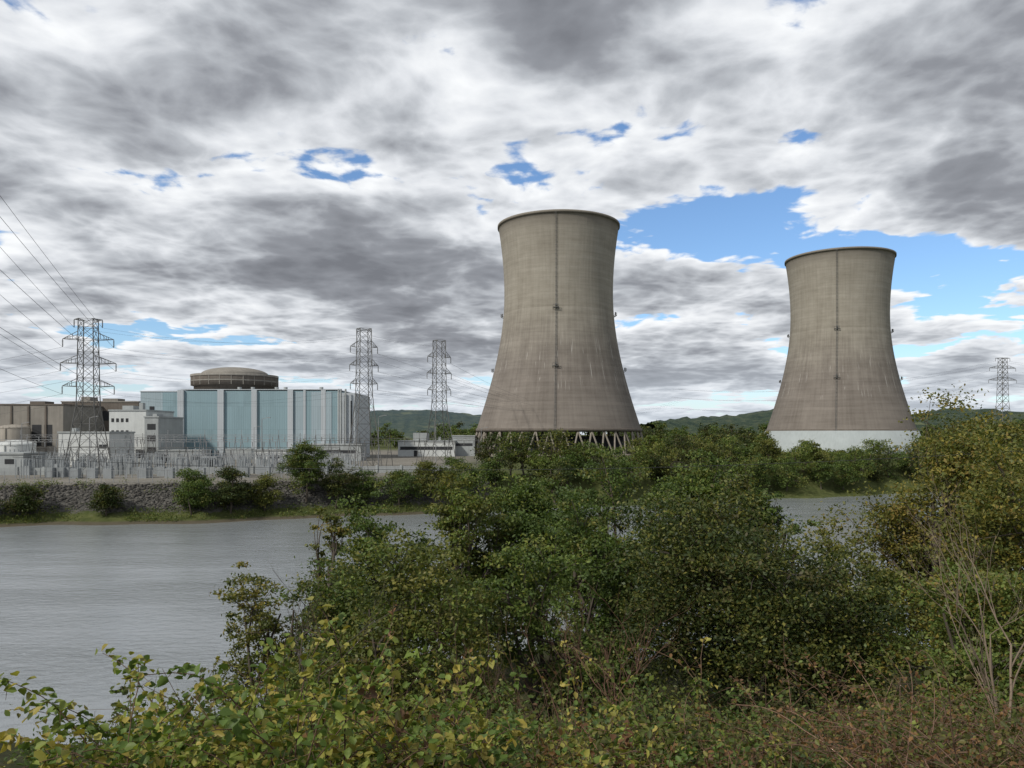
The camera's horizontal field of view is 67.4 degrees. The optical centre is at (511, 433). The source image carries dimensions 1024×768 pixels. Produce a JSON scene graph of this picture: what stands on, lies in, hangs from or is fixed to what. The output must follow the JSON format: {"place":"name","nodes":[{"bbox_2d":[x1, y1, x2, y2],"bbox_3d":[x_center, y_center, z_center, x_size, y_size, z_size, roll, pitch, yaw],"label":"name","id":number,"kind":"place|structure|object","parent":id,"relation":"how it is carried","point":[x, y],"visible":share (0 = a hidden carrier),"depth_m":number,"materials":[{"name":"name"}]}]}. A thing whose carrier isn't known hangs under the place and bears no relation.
{"place":"outdoors","nodes":[
{"label":"outdoors","id":0,"kind":"place"},
{"bbox_2d":[163,393,176,416],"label":"wing panel","id":1,"kind":"structure","parent":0,"point":[171,405],"depth_m":302.40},
{"bbox_2d":[370,410,480,437],"bbox_3d":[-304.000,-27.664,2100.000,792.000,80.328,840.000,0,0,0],"label":"hills","id":2,"kind":"structure","parent":0,"point":[408,423],"depth_m":1884.18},
{"bbox_2d":[397,441,455,441],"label":"roof coping","id":3,"kind":"object","parent":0,"point":[423,441],"visible":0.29,"depth_m":334.75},
{"bbox_2d":[413,433,440,439],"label":"roof units and ribs","id":4,"kind":"object","parent":3,"relation":"on","point":[422,436],"visible":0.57,"depth_m":338.00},
{"bbox_2d":[0,435,986,767],"bbox_3d":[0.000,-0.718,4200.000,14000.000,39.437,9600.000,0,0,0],"label":"ground","id":5,"kind":"structure","parent":0,"point":[812,489],"depth_m":154.70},
{"bbox_2d":[0,424,29,440],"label":"storage tank","id":6,"kind":"object","parent":5,"relation":"on","point":[10,431],"visible":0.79,"depth_m":280.00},
{"bbox_2d":[0,440,36,451],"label":"storage tank","id":7,"kind":"object","parent":5,"relation":"on","point":[6,447],"visible":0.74,"depth_m":235.69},
{"bbox_2d":[0,454,45,467],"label":"walls","id":8,"kind":"structure","parent":5,"relation":"on","point":[2,461],"depth_m":205.00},
{"bbox_2d":[0,452,46,454],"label":"roof coping","id":9,"kind":"object","parent":8,"relation":"on","point":[13,453],"visible":1,"depth_m":207.25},
{"bbox_2d":[0,483,48,517],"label":"shore bush","id":10,"kind":"object","parent":5,"relation":"on","point":[24,501],"visible":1,"depth_m":139.72,"materials":[{"name":"green plant"}]},
{"bbox_2d":[0,405,102,457],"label":"walls","id":11,"kind":"structure","parent":5,"relation":"on","point":[59,417],"depth_m":290.00,"materials":[{"name":"concrete"}]},
{"bbox_2d":[10,401,53,451],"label":"roof units and ribs","id":12,"kind":"object","parent":11,"relation":"on","point":[34,402],"visible":0.5,"depth_m":289.81,"materials":[{"name":"grey metal"}]},
{"bbox_2d":[32,425,51,445],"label":"windows and doors","id":13,"kind":"structure","parent":11,"relation":"attached to","point":[36,430],"depth_m":289.92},
{"bbox_2d":[0,404,102,407],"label":"roof coping","id":14,"kind":"object","parent":11,"relation":"on","point":[50,404],"visible":0.38,"depth_m":289.75,"materials":[{"name":"grey concrete"}]},
{"bbox_2d":[59,318,116,476],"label":"transmission pylon","id":15,"kind":"object","parent":5,"relation":"on","point":[84,365],"visible":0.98,"depth_m":179.64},
{"bbox_2d":[0,196,1023,413],"bbox_3d":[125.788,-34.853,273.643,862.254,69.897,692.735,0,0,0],"label":"transmission wires","id":16,"kind":"object","parent":15,"relation":"attached to","point":[288,359],"visible":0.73,"depth_m":195.92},
{"bbox_2d":[57,428,134,464],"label":"white warehouse","id":17,"kind":"structure","parent":5,"relation":"on","point":[114,435],"depth_m":240.00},
{"bbox_2d":[62,402,139,430],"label":"walls","id":18,"kind":"structure","parent":5,"relation":"on","point":[111,405],"depth_m":318.00,"materials":[{"name":"brown concrete"}]},
{"bbox_2d":[61,401,140,402],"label":"roof coping","id":19,"kind":"object","parent":18,"relation":"on","point":[102,401],"visible":0.36,"depth_m":317.75,"materials":[{"name":"concrete"}]},
{"bbox_2d":[81,397,124,404],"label":"roof units and ribs","id":20,"kind":"object","parent":18,"relation":"on","point":[105,399],"visible":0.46,"depth_m":321.00,"materials":[{"name":"metal"}]},
{"bbox_2d":[109,411,173,458],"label":"walls","id":21,"kind":"structure","parent":5,"relation":"on","point":[135,423],"depth_m":270.00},
{"bbox_2d":[111,418,143,457],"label":"windows and doors","id":22,"kind":"structure","parent":21,"relation":"attached to","point":[122,420],"depth_m":269.92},
{"bbox_2d":[108,409,174,412],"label":"roof coping","id":23,"kind":"object","parent":21,"relation":"on","point":[138,410],"visible":0.64,"depth_m":269.75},
{"bbox_2d":[122,403,144,408],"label":"roof units and ribs","id":24,"kind":"object","parent":23,"relation":"on","point":[141,406],"visible":0.64,"depth_m":274.00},
{"bbox_2d":[0,434,304,466],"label":"switchyard gantry","id":25,"kind":"object","parent":5,"relation":"on","point":[131,439],"visible":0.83,"depth_m":221.95,"materials":[{"name":"metal"}]},
{"bbox_2d":[141,392,176,410],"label":"wing","id":26,"kind":"structure","parent":5,"relation":"on","point":[154,401],"depth_m":303.00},
{"bbox_2d":[140,389,350,392],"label":"parapet cap","id":27,"kind":"object","parent":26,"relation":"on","point":[250,390],"visible":0.39,"depth_m":302.80,"materials":[{"name":"white"}]},
{"bbox_2d":[145,418,182,461],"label":"walls","id":28,"kind":"structure","parent":5,"relation":"on","point":[168,427],"depth_m":271.50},
{"bbox_2d":[147,424,155,452],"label":"windows and doors","id":29,"kind":"structure","parent":28,"relation":"attached to","point":[151,426],"depth_m":265.92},
{"bbox_2d":[143,416,183,418],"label":"roof coping","id":30,"kind":"object","parent":28,"relation":"on","point":[161,417],"visible":0.79,"depth_m":267.09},
{"bbox_2d":[156,449,211,462],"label":"equipment shed","id":31,"kind":"structure","parent":5,"relation":"on","point":[183,450],"depth_m":262.00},
{"bbox_2d":[28,441,342,467],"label":"switchyard gantry","id":32,"kind":"object","parent":5,"relation":"on","point":[147,447],"visible":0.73,"depth_m":204.95,"materials":[{"name":"metal"}]},
{"bbox_2d":[15,451,360,478],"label":"switchyard equipment","id":33,"kind":"object","parent":5,"relation":"on","point":[144,469],"visible":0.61,"depth_m":179.32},
{"bbox_2d":[20,430,355,463],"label":"switchyard gantry","id":34,"kind":"object","parent":5,"relation":"on","point":[217,436],"visible":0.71,"depth_m":249.95,"materials":[{"name":"metal"}]},
{"bbox_2d":[171,467,218,514],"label":"shore bush","id":35,"kind":"object","parent":5,"relation":"on","point":[195,490],"visible":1,"depth_m":143.81,"materials":[{"name":"green plant"}]},
{"bbox_2d":[200,449,219,466],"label":"power transformer","id":36,"kind":"object","parent":5,"relation":"on","point":[212,461],"visible":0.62,"depth_m":212.50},
{"bbox_2d":[53,447,367,472],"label":"switchyard gantry","id":37,"kind":"object","parent":5,"relation":"on","point":[232,456],"visible":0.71,"depth_m":187.95,"materials":[{"name":"metal"}]},
{"bbox_2d":[0,465,448,474],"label":"concrete barrier wall","id":38,"kind":"structure","parent":5,"relation":"on","point":[9,471],"depth_m":188.22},
{"bbox_2d":[4,466,447,483],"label":"perimeter fence","id":39,"kind":"object","parent":5,"relation":"on","point":[138,476],"visible":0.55,"depth_m":153.64,"materials":[{"name":"metal"}]},
{"bbox_2d":[191,375,277,388],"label":"cylinder wall","id":40,"kind":"structure","parent":5,"relation":"on","point":[212,384],"depth_m":345.58,"materials":[{"name":"brown concrete"}]},
{"bbox_2d":[190,373,278,386],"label":"tendon ring","id":41,"kind":"object","parent":40,"relation":"on","point":[243,374],"visible":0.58,"depth_m":346.08,"materials":[{"name":"concrete"}]},
{"bbox_2d":[191,375,277,381],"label":"shadow gap band","id":42,"kind":"object","parent":41,"relation":"attached to","point":[229,376],"visible":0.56,"depth_m":345.05,"materials":[{"name":"brown concrete"}]},
{"bbox_2d":[202,367,266,373],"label":"dome","id":43,"kind":"structure","parent":40,"relation":"on","point":[232,370],"depth_m":350.19,"materials":[{"name":"concrete"}]},
{"bbox_2d":[212,464,257,513],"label":"shore bush","id":44,"kind":"object","parent":5,"relation":"on","point":[232,493],"visible":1,"depth_m":146.46,"materials":[{"name":"green plant"}]},
{"bbox_2d":[0,477,489,513],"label":"riprap embankment","id":45,"kind":"structure","parent":5,"relation":"on","point":[135,495],"depth_m":149.25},
{"bbox_2d":[80,482,132,515],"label":"shore bush","id":46,"kind":"object","parent":45,"relation":"on","point":[103,495],"visible":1,"depth_m":141.85,"materials":[{"name":"green plant"}]},
{"bbox_2d":[177,390,325,455],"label":"pilasters","id":47,"kind":"object","parent":5,"relation":"on","point":[220,413],"visible":0.61,"depth_m":299.10,"materials":[{"name":"white"}]},
{"bbox_2d":[0,471,507,523],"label":"shoreline undergrowth","id":48,"kind":"object","parent":5,"relation":"on","point":[182,511],"visible":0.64,"depth_m":147.29,"materials":[{"name":"green plant"}]},
{"bbox_2d":[196,561,317,715],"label":"slender broadleaf tree","id":49,"kind":"object","parent":5,"relation":"on","point":[268,623],"visible":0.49,"depth_m":33.41,"materials":[{"name":"green plant"}]},
{"bbox_2d":[184,391,344,455],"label":"hall","id":50,"kind":"structure","parent":5,"relation":"on","point":[200,418],"depth_m":300.00,"materials":[{"name":"teal"}]},
{"bbox_2d":[149,401,351,455],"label":"louvres and doors","id":51,"kind":"object","parent":50,"relation":"attached to","point":[151,407],"visible":0.16,"depth_m":298.90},
{"bbox_2d":[294,392,331,445],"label":"pale wall panels","id":52,"kind":"object","parent":50,"relation":"attached to","point":[315,415],"visible":0.64,"depth_m":299.85,"materials":[{"name":"blue"}]},
{"bbox_2d":[244,470,285,510],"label":"shore bush","id":53,"kind":"object","parent":5,"relation":"on","point":[265,497],"visible":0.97,"depth_m":150.11,"materials":[{"name":"green plant"}]},
{"bbox_2d":[253,449,292,460],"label":"equipment shed","id":54,"kind":"structure","parent":5,"relation":"on","point":[273,450],"depth_m":255.00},
{"bbox_2d":[225,387,346,459],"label":"annex and pipes","id":55,"kind":"object","parent":5,"relation":"on","point":[227,450],"visible":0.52,"depth_m":296.68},
{"bbox_2d":[272,439,331,501],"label":"shore tree","id":56,"kind":"object","parent":5,"relation":"on","point":[298,459],"visible":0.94,"depth_m":154.57,"materials":[{"name":"green plant"}]},
{"bbox_2d":[0,593,649,767],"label":"climbing vine shrub","id":57,"kind":"object","parent":5,"relation":"on","point":[237,751],"visible":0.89,"depth_m":6.85,"materials":[{"name":"green plant"}]},
{"bbox_2d":[240,555,415,730],"bbox_3d":[-7.099,8.968,31.020,7.143,8.307,6.489,0,0,27],"label":"broadleaf tree","id":58,"kind":"object","parent":5,"relation":"on","point":[333,597],"visible":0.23,"depth_m":30.62,"materials":[{"name":"green plant"}]},
{"bbox_2d":[299,506,362,645],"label":"slender broadleaf tree","id":59,"kind":"object","parent":5,"relation":"on","point":[339,531],"visible":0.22,"depth_m":39.78,"materials":[{"name":"green plant"}]},
{"bbox_2d":[311,457,364,508],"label":"shore tree","id":60,"kind":"object","parent":5,"relation":"on","point":[339,487],"visible":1,"depth_m":155.79,"materials":[{"name":"green plant"}]},
{"bbox_2d":[309,443,366,460],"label":"equipment shed","id":61,"kind":"structure","parent":5,"relation":"on","point":[344,448],"depth_m":280.00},
{"bbox_2d":[268,546,412,745],"bbox_3d":[-6.370,7.291,25.179,6.820,7.344,4.357,0,0,38],"label":"bare tree","id":62,"kind":"object","parent":5,"relation":"on","point":[300,659],"visible":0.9,"depth_m":25.07,"materials":[{"name":"brown plant"}]},
{"bbox_2d":[337,393,369,456],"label":"stair tower","id":63,"kind":"structure","parent":5,"relation":"on","point":[363,423],"depth_m":301.52,"materials":[{"name":"white"}]},
{"bbox_2d":[348,328,381,465],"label":"transmission pylon","id":64,"kind":"object","parent":5,"relation":"on","point":[368,376],"visible":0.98,"depth_m":229.26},
{"bbox_2d":[347,470,385,505],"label":"shore bush","id":65,"kind":"object","parent":5,"relation":"on","point":[363,487],"visible":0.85,"depth_m":158.28,"materials":[{"name":"green plant"}]},
{"bbox_2d":[311,479,439,669],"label":"broadleaf tree","id":66,"kind":"object","parent":5,"relation":"on","point":[363,524],"visible":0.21,"depth_m":45.07,"materials":[{"name":"green plant"}]},
{"bbox_2d":[299,433,481,465],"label":"switchyard gantry","id":67,"kind":"object","parent":5,"relation":"on","point":[419,440],"visible":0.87,"depth_m":231.95,"materials":[{"name":"metal"}]},
{"bbox_2d":[0,654,794,767],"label":"slope shrubs","id":68,"kind":"object","parent":5,"relation":"on","point":[607,721],"visible":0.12,"depth_m":11.67,"materials":[{"name":"green plant"}]},
{"bbox_2d":[251,523,547,740],"bbox_3d":[-3.934,7.637,27.591,9.957,9.202,9.563,0,0,21],"label":"broadleaf tree","id":69,"kind":"object","parent":5,"relation":"on","point":[412,621],"visible":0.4,"depth_m":26.20,"materials":[{"name":"green plant"}]},
{"bbox_2d":[378,469,425,507],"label":"shore bush","id":70,"kind":"object","parent":5,"relation":"on","point":[400,479],"visible":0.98,"depth_m":159.03,"materials":[{"name":"green plant"}]},
{"bbox_2d":[398,442,455,455],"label":"walls","id":71,"kind":"structure","parent":5,"relation":"on","point":[411,452],"depth_m":335.00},
{"bbox_2d":[400,447,452,455],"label":"windows and doors","id":72,"kind":"structure","parent":71,"relation":"attached to","point":[415,449],"depth_m":334.92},
{"bbox_2d":[408,460,453,503],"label":"shore tree","id":73,"kind":"object","parent":5,"relation":"on","point":[424,471],"visible":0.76,"depth_m":162.65,"materials":[{"name":"green plant"}]},
{"bbox_2d":[422,340,455,462],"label":"transmission pylon","id":74,"kind":"object","parent":5,"relation":"on","point":[433,386],"visible":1,"depth_m":244.31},
{"bbox_2d":[186,679,697,767],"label":"climbing vine shrub","id":75,"kind":"object","parent":5,"relation":"on","point":[627,734],"visible":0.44,"depth_m":7.47,"materials":[{"name":"green plant"}]},
{"bbox_2d":[415,582,509,740],"bbox_3d":[-1.023,5.297,15.662,1.996,4.798,2.056,0,0,-22],"label":"dead shrub","id":76,"kind":"object","parent":5,"relation":"on","point":[461,692],"visible":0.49,"depth_m":15.57,"materials":[{"name":"brown plant"}]},
{"bbox_2d":[452,436,475,455],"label":"walls","id":77,"kind":"structure","parent":5,"relation":"on","point":[463,451],"depth_m":340.00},
{"bbox_2d":[439,456,494,491],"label":"shore tree","id":78,"kind":"object","parent":5,"relation":"on","point":[451,461],"visible":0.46,"depth_m":163.78,"materials":[{"name":"green plant"}]},
{"bbox_2d":[417,462,526,681],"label":"broadleaf tree","id":79,"kind":"object","parent":5,"relation":"on","point":[464,512],"visible":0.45,"depth_m":45.52,"materials":[{"name":"green plant"}]},
{"bbox_2d":[5,669,1023,767],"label":"slope shrubs","id":80,"kind":"object","parent":5,"relation":"on","point":[14,754],"visible":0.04,"depth_m":25.12,"materials":[{"name":"green plant"}]},
{"bbox_2d":[471,471,605,684],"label":"broadleaf tree","id":81,"kind":"object","parent":5,"relation":"on","point":[527,514],"visible":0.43,"depth_m":48.61,"materials":[{"name":"green plant"}]},
{"bbox_2d":[429,574,649,753],"bbox_3d":[0.742,5.013,14.697,3.822,5.034,2.820,0,0,32],"label":"dead shrub","id":82,"kind":"object","parent":5,"relation":"on","point":[558,675],"visible":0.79,"depth_m":14.67,"materials":[{"name":"brown plant"}]},
{"bbox_2d":[455,524,636,727],"bbox_3d":[1.239,8.457,31.507,7.917,9.588,6.281,0,0,0],"label":"broadleaf tree","id":83,"kind":"object","parent":5,"relation":"on","point":[519,607],"visible":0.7,"depth_m":30.79,"materials":[{"name":"green plant"}]},
{"bbox_2d":[475,209,642,456],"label":"cooling tower","id":84,"kind":"structure","parent":5,"relation":"on","point":[558,365],"depth_m":336.98,"materials":[{"name":"concrete"}]},
{"bbox_2d":[98,602,1023,767],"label":"tall weeds","id":85,"kind":"object","parent":5,"relation":"on","point":[679,661],"visible":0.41,"depth_m":12.83,"materials":[{"name":"green plant"}]},
{"bbox_2d":[540,489,665,726],"bbox_3d":[4.453,9.552,39.198,5.491,13.500,6.539,0,0,-39],"label":"broadleaf tree","id":86,"kind":"object","parent":5,"relation":"on","point":[583,540],"visible":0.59,"depth_m":38.60,"materials":[{"name":"green plant"}]},
{"bbox_2d":[542,443,683,684],"bbox_3d":[6.620,8.406,46.646,9.160,15.735,7.502,0,0,32],"label":"broadleaf tree","id":87,"kind":"object","parent":5,"relation":"on","point":[610,500],"visible":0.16,"depth_m":46.56,"materials":[{"name":"green plant"}]},
{"bbox_2d":[395,677,834,767],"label":"bramble thicket","id":88,"kind":"object","parent":5,"relation":"on","point":[667,756],"visible":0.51,"depth_m":8.65,"materials":[{"name":"green plant"}]},
{"bbox_2d":[214,651,1020,766],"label":"slope shrubs","id":89,"kind":"object","parent":5,"relation":"on","point":[652,700],"visible":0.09,"depth_m":20.72,"materials":[{"name":"green plant"}]},
{"bbox_2d":[556,570,699,726],"bbox_3d":[2.522,5.667,17.369,3.223,5.475,4.177,0,0,23],"label":"dead shrub","id":90,"kind":"object","parent":5,"relation":"on","point":[607,682],"visible":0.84,"depth_m":17.57,"materials":[{"name":"brown plant"}]},
{"bbox_2d":[637,447,750,669],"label":"broadleaf tree","id":91,"kind":"object","parent":5,"relation":"on","point":[691,480],"visible":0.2,"depth_m":52.20,"materials":[{"name":"green plant"}]},
{"bbox_2d":[370,420,1023,447],"bbox_3d":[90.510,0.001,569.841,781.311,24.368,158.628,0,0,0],"label":"distant tree line","id":92,"kind":"object","parent":5,"relation":"on","point":[658,428],"visible":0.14,"depth_m":542.38,"materials":[{"name":"green plant"}]},
{"bbox_2d":[470,428,1022,504],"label":"shoreline trees","id":93,"kind":"object","parent":5,"relation":"on","point":[577,456],"visible":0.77,"depth_m":193.82,"materials":[{"name":"green plant"}]},
{"bbox_2d":[488,680,1023,767],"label":"slope shrubs","id":94,"kind":"object","parent":5,"relation":"on","point":[799,764],"visible":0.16,"depth_m":12.91,"materials":[{"name":"green plant"}]},
{"bbox_2d":[587,470,932,748],"bbox_3d":[9.311,7.537,31.801,13.793,12.105,13.477,0,0,0],"label":"dark broadleaf tree","id":95,"kind":"object","parent":5,"relation":"on","point":[755,613],"visible":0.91,"depth_m":30.09,"materials":[{"name":"green plant"}]},
{"bbox_2d":[721,485,806,590],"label":"broadleaf tree","id":96,"kind":"object","parent":5,"relation":"on","point":[772,509],"visible":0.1,"depth_m":54.23,"materials":[{"name":"green plant"}]},
{"bbox_2d":[637,430,1008,464],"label":"island trees","id":97,"kind":"object","parent":5,"relation":"on","point":[743,440],"visible":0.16,"depth_m":276.00,"materials":[{"name":"green plant"}]},
{"bbox_2d":[764,246,920,452],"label":"cooling tower","id":98,"kind":"structure","parent":5,"relation":"on","point":[841,387],"depth_m":403.18,"materials":[{"name":"concrete"}]},
{"bbox_2d":[670,631,1023,767],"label":"bramble thicket","id":99,"kind":"object","parent":5,"relation":"on","point":[921,757],"visible":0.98,"depth_m":9.26,"materials":[{"name":"brown plant"}]},
{"bbox_2d":[794,520,925,720],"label":"broadleaf tree","id":100,"kind":"object","parent":5,"relation":"on","point":[888,573],"visible":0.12,"depth_m":38.94,"materials":[{"name":"green plant"}]},
{"bbox_2d":[804,414,1023,713],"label":"yellowing tree","id":101,"kind":"object","parent":5,"relation":"on","point":[901,522],"visible":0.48,"depth_m":43.39,"materials":[{"name":"green plant"}]},
{"bbox_2d":[835,557,1023,729],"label":"broadleaf tree","id":102,"kind":"object","parent":5,"relation":"on","point":[1001,655],"visible":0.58,"depth_m":26.98,"materials":[{"name":"green plant"}]},
{"bbox_2d":[872,443,1002,728],"bbox_3d":[11.551,4.510,20.364,2.755,8.664,5.546,0,0,39],"label":"bare tree","id":103,"kind":"object","parent":5,"relation":"on","point":[982,627],"visible":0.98,"depth_m":20.74,"materials":[{"name":"brown plant"}]},
{"bbox_2d":[890,423,1023,697],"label":"yellowing tree","id":104,"kind":"object","parent":5,"relation":"on","point":[1001,495],"visible":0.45,"depth_m":30.43,"materials":[{"name":"green plant"}]},
{"bbox_2d":[890,384,1023,572],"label":"broadleaf tree","id":105,"kind":"object","parent":5,"relation":"on","point":[1013,433],"visible":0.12,"depth_m":52.71,"materials":[{"name":"green plant"}]},
{"bbox_2d":[947,510,1023,723],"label":"bare tree","id":106,"kind":"object","parent":5,"relation":"on","point":[1011,664],"visible":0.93,"depth_m":18.96,"materials":[{"name":"brown plant"}]},
{"bbox_2d":[0,492,1023,744],"bbox_3d":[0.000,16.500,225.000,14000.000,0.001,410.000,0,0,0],"label":"river water","id":107,"kind":"structure","parent":0,"point":[72,598],"depth_m":80.44,"materials":[{"name":"grey liquid"}]},
{"bbox_2d":[0,0,1023,434],"label":"sky","id":108,"kind":"structure","parent":0,"point":[261,174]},
{"bbox_2d":[18,450,1023,469],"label":"fence","id":109,"kind":"object","parent":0,"point":[508,469],"visible":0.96,"depth_m":37.10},
{"bbox_2d":[642,408,1023,437],"bbox_3d":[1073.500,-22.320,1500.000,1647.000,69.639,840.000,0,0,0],"label":"hills","id":110,"kind":"structure","parent":0,"point":[754,420],"depth_m":1358.54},
{"bbox_2d":[988,358,1016,438],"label":"transmission pylon","id":111,"kind":"object","parent":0,"point":[1002,377],"visible":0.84,"depth_m":449.20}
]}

